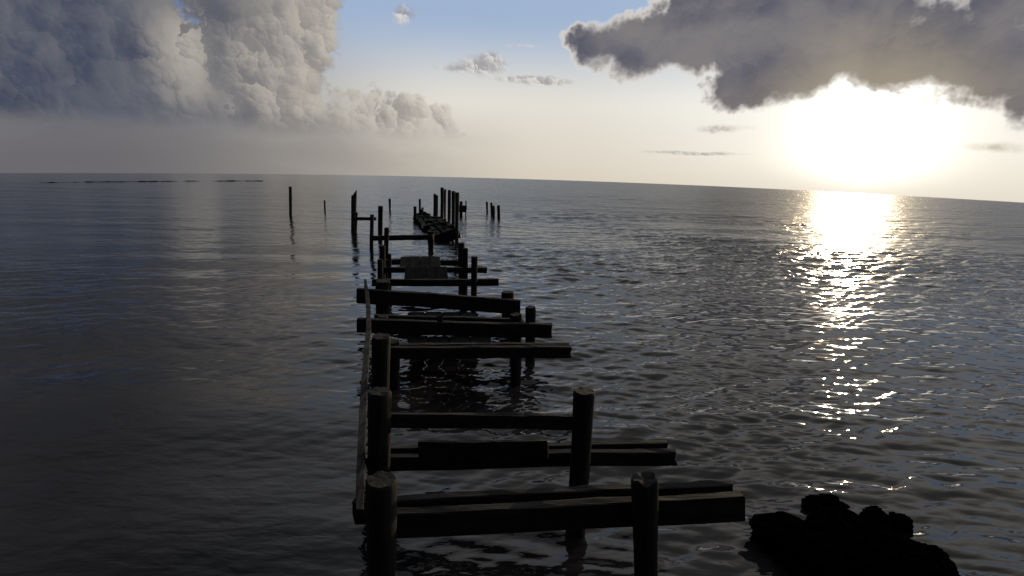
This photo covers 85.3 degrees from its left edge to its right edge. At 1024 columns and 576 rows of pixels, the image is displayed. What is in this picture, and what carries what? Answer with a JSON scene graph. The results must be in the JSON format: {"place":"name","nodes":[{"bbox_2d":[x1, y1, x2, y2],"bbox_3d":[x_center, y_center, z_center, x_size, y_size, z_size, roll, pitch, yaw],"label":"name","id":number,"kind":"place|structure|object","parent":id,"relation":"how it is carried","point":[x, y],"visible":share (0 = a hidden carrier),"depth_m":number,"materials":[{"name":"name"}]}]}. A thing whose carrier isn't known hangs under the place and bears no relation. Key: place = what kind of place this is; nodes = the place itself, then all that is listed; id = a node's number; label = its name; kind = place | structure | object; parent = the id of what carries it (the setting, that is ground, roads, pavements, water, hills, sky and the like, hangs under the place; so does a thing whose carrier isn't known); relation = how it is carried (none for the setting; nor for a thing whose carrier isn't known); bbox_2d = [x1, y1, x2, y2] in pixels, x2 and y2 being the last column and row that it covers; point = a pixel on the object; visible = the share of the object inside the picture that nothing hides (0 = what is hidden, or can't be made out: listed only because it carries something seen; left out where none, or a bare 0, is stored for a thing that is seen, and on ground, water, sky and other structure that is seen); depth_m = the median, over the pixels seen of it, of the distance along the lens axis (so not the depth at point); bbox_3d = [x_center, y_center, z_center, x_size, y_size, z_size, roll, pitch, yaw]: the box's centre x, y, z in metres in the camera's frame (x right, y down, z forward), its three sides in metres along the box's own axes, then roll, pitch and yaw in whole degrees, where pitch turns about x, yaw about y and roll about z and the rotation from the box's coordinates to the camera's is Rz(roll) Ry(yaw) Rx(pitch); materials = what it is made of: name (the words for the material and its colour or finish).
{"place":"outdoors","nodes":[
{"label":"outdoors","id":0,"kind":"place"},
{"bbox_2d":[0,173,1023,575],"bbox_3d":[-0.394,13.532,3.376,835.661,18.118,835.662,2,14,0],"label":"sea","id":1,"kind":"structure","parent":0,"point":[180,367],"depth_m":13.61,"materials":[{"name":"liquid"}]},
{"bbox_2d":[47,180,261,182],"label":"reef","id":2,"kind":"object","parent":1,"relation":"in","point":[132,181],"visible":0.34,"depth_m":86.67},
{"bbox_2d":[289,187,291,214],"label":"timber pile","id":3,"kind":"object","parent":1,"relation":"in","point":[290,200],"visible":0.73,"depth_m":42.51,"materials":[{"name":"brown wood"}]},
{"bbox_2d":[351,190,376,231],"bbox_3d":[-9.318,-4.219,34.721,1.696,3.808,0.333,2,14,0],"label":"pier frame","id":4,"kind":"object","parent":1,"relation":"in","point":[355,218],"visible":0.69,"depth_m":34.57,"materials":[{"name":"brown wood"}]},
{"bbox_2d":[378,206,382,235],"bbox_3d":[-7.705,-3.279,32.552,0.370,3.094,0.289,2,14,0],"label":"timber pile","id":5,"kind":"object","parent":1,"relation":"in","point":[380,220],"visible":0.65,"depth_m":32.29,"materials":[{"name":"brown wood"}]},
{"bbox_2d":[371,333,390,388],"bbox_3d":[-2.316,2.373,9.736,0.448,3.254,0.326,2,14,0],"label":"timber pile","id":6,"kind":"object","parent":1,"relation":"in","point":[380,358],"visible":0.42,"depth_m":9.34,"materials":[{"name":"brown wood"}]},
{"bbox_2d":[384,227,388,276],"bbox_3d":[-5.098,-0.839,22.530,0.316,3.256,0.198,2,14,0],"label":"timber pile","id":7,"kind":"object","parent":1,"relation":"in","point":[386,236],"visible":0.41,"depth_m":22.22,"materials":[{"name":"brown wood"}]},
{"bbox_2d":[369,214,433,250],"bbox_3d":[-5.723,-2.234,28.666,3.420,3.021,0.506,2,14,0],"label":"pier frame","id":8,"kind":"object","parent":1,"relation":"in","point":[429,237],"visible":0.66,"depth_m":28.36,"materials":[{"name":"brown wood"}]},
{"bbox_2d":[413,206,416,220],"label":"timber pile","id":9,"kind":"object","parent":1,"relation":"in","point":[414,210],"visible":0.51,"depth_m":41.06,"materials":[{"name":"brown wood"}]},
{"bbox_2d":[380,242,486,295],"bbox_3d":[-2.877,-0.105,20.199,4.006,3.059,1.492,2,14,0],"label":"pier frame","id":10,"kind":"object","parent":1,"relation":"in","point":[462,269],"visible":0.5,"depth_m":19.43,"materials":[{"name":"brown wood"}]},
{"bbox_2d":[400,256,440,266],"bbox_3d":[-3.355,-0.892,20.297,1.751,0.314,1.513,2,14,0],"label":"deck section","id":11,"kind":"object","parent":10,"relation":"on","point":[430,261],"visible":0.7,"depth_m":20.26,"materials":[{"name":"brown wood"}]},
{"bbox_2d":[404,266,447,278],"bbox_3d":[-2.883,-0.417,18.697,1.717,0.384,1.429,2,14,0],"label":"deck section","id":12,"kind":"object","parent":10,"relation":"attached to","point":[417,272],"visible":0.73,"depth_m":18.73,"materials":[{"name":"brown wood"}]},
{"bbox_2d":[372,256,498,311],"bbox_3d":[-2.493,0.418,18.063,4.117,3.080,0.451,2,14,2],"label":"pier frame","id":13,"kind":"object","parent":1,"relation":"in","point":[474,282],"visible":0.52,"depth_m":17.89,"materials":[{"name":"brown wood"}]},
{"bbox_2d":[433,193,437,215],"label":"timber pile","id":14,"kind":"object","parent":1,"relation":"in","point":[435,204],"visible":0.56,"depth_m":41.54,"materials":[{"name":"brown wood"}]},
{"bbox_2d":[413,209,460,241],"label":"collapsed deck","id":15,"kind":"structure","parent":1,"relation":"in","point":[442,229],"depth_m":35.52,"materials":[{"name":"brown wood"}]},
{"bbox_2d":[356,279,520,317],"bbox_3d":[-2.145,1.085,16.576,4.770,2.516,0.699,2,14,0],"label":"pier frame","id":16,"kind":"object","parent":1,"relation":"in","point":[383,298],"visible":0.57,"depth_m":16.07,"materials":[{"name":"brown wood"}]},
{"bbox_2d":[356,279,370,517],"bbox_3d":[-3.021,1.137,11.529,0.193,0.118,11.460,-2,14,-14],"label":"long plank","id":17,"kind":"object","parent":16,"relation":"on","point":[360,469],"visible":1,"depth_m":8.18,"materials":[{"name":"brown wood"}]},
{"bbox_2d":[440,187,443,218],"bbox_3d":[-4.998,-5.289,39.697,0.277,3.754,0.260,2,14,0],"label":"timber pile","id":18,"kind":"object","parent":1,"relation":"in","point":[442,202],"visible":0.6,"depth_m":39.42,"materials":[{"name":"brown wood"}]},
{"bbox_2d":[444,189,445,218],"bbox_3d":[-4.649,-4.970,38.490,0.194,3.726,0.156,2,14,0],"label":"timber pile","id":19,"kind":"object","parent":1,"relation":"in","point":[444,203],"visible":0.53,"depth_m":38.22,"materials":[{"name":"brown wood"}]},
{"bbox_2d":[447,190,450,222],"bbox_3d":[-4.158,-4.565,36.736,0.256,3.800,0.237,2,14,0],"label":"timber pile","id":20,"kind":"object","parent":1,"relation":"in","point":[449,205],"visible":0.62,"depth_m":36.44,"materials":[{"name":"brown wood"}]},
{"bbox_2d":[451,191,454,224],"bbox_3d":[-3.632,-4.027,34.342,0.247,3.920,0.220,2,14,0],"label":"timber pile","id":21,"kind":"object","parent":1,"relation":"in","point":[453,207],"visible":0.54,"depth_m":34.03,"materials":[{"name":"brown wood"}]},
{"bbox_2d":[357,305,552,361],"bbox_3d":[-1.401,1.700,13.845,4.705,2.658,0.685,2,14,0],"label":"pier frame","id":22,"kind":"object","parent":1,"relation":"in","point":[514,327],"visible":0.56,"depth_m":13.35,"materials":[{"name":"brown wood"}]},
{"bbox_2d":[437,316,442,321],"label":"wood block","id":23,"kind":"structure","parent":22,"relation":"attached to","point":[439,319],"depth_m":13.16,"materials":[{"name":"brown wood"}]},
{"bbox_2d":[407,312,477,316],"bbox_3d":[-1.899,0.852,14.714,2.224,0.586,2.524,2,14,0],"label":"deck section","id":24,"kind":"object","parent":22,"relation":"attached to","point":[446,313],"visible":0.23,"depth_m":15.55,"materials":[{"name":"brown wood"}]},
{"bbox_2d":[455,192,458,242],"bbox_3d":[-3.141,-3.438,31.748,0.240,4.033,0.235,2,14,0],"label":"timber pile","id":25,"kind":"object","parent":1,"relation":"in","point":[456,217],"visible":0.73,"depth_m":31.53,"materials":[{"name":"brown wood"}]},
{"bbox_2d":[459,201,466,216],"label":"pier frame","id":26,"kind":"object","parent":1,"relation":"in","point":[462,208],"visible":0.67,"depth_m":45.24,"materials":[{"name":"brown wood"}]},
{"bbox_2d":[389,339,571,388],"bbox_3d":[-0.790,2.241,12.254,4.049,2.393,0.832,2,14,0],"label":"pier frame","id":27,"kind":"object","parent":1,"relation":"in","point":[516,352],"visible":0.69,"depth_m":11.65,"materials":[{"name":"brown wood"}]},
{"bbox_2d":[407,335,490,342],"bbox_3d":[-1.489,1.306,12.727,2.071,0.296,1.325,2,14,0],"label":"deck section","id":28,"kind":"object","parent":27,"relation":"attached to","point":[441,339],"visible":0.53,"depth_m":12.98,"materials":[{"name":"brown wood"}]},
{"bbox_2d":[492,206,494,217],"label":"timber pile","id":29,"kind":"object","parent":1,"relation":"in","point":[493,211],"visible":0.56,"depth_m":44.98,"materials":[{"name":"brown wood"}]},
{"bbox_2d":[497,205,499,218],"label":"timber pile","id":30,"kind":"object","parent":1,"relation":"in","point":[498,211],"visible":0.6,"depth_m":44.41,"materials":[{"name":"brown wood"}]},
{"bbox_2d":[365,387,677,538],"bbox_3d":[0.107,2.879,7.656,4.238,3.392,0.674,2,14,0],"label":"pier frame","id":31,"kind":"object","parent":1,"relation":"in","point":[580,453],"visible":0.63,"depth_m":7.26,"materials":[{"name":"brown wood"}]},
{"bbox_2d":[417,439,548,460],"bbox_3d":[-0.385,2.153,7.384,1.760,0.356,0.066,2,14,1],"label":"board","id":32,"kind":"object","parent":31,"relation":"on","point":[482,450],"visible":1,"depth_m":7.36,"materials":[{"name":"brown wood"}]},
{"bbox_2d":[352,471,744,575],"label":"pier frame","id":33,"kind":"object","parent":1,"relation":"in","point":[645,504],"visible":0.98,"depth_m":6.05,"materials":[{"name":"brown wood"}]},
{"bbox_2d":[801,493,849,511],"bbox_3d":[4.691,3.296,8.299,0.705,0.361,0.526,7,15,21],"label":"rock","id":34,"kind":"object","parent":1,"relation":"in","point":[813,502],"visible":0.6,"depth_m":8.24,"materials":[{"name":"black stone"}]},
{"bbox_2d":[749,506,918,575],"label":"rock","id":35,"kind":"object","parent":1,"relation":"in","point":[831,541],"visible":0.96,"depth_m":6.98,"materials":[{"name":"black stone"}]},
{"bbox_2d":[859,505,891,526],"bbox_3d":[5.129,3.434,7.927,0.424,0.662,0.407,-5,15,-26],"label":"rock","id":36,"kind":"object","parent":1,"relation":"in","point":[875,513],"visible":0.41,"depth_m":7.81,"materials":[{"name":"black stone"}]},
{"bbox_2d":[888,511,913,532],"bbox_3d":[5.530,3.411,7.930,0.336,0.380,0.317,2,14,0],"label":"rock","id":37,"kind":"object","parent":1,"relation":"in","point":[901,522],"visible":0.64,"depth_m":7.82,"materials":[{"name":"black stone"}]},
{"bbox_2d":[899,537,960,575],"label":"rock","id":38,"kind":"object","parent":1,"relation":"in","point":[931,560],"visible":0.5,"depth_m":7.03,"materials":[{"name":"black stone"}]},
{"bbox_2d":[0,0,1023,202],"label":"sky","id":39,"kind":"structure","parent":0,"point":[921,98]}
]}

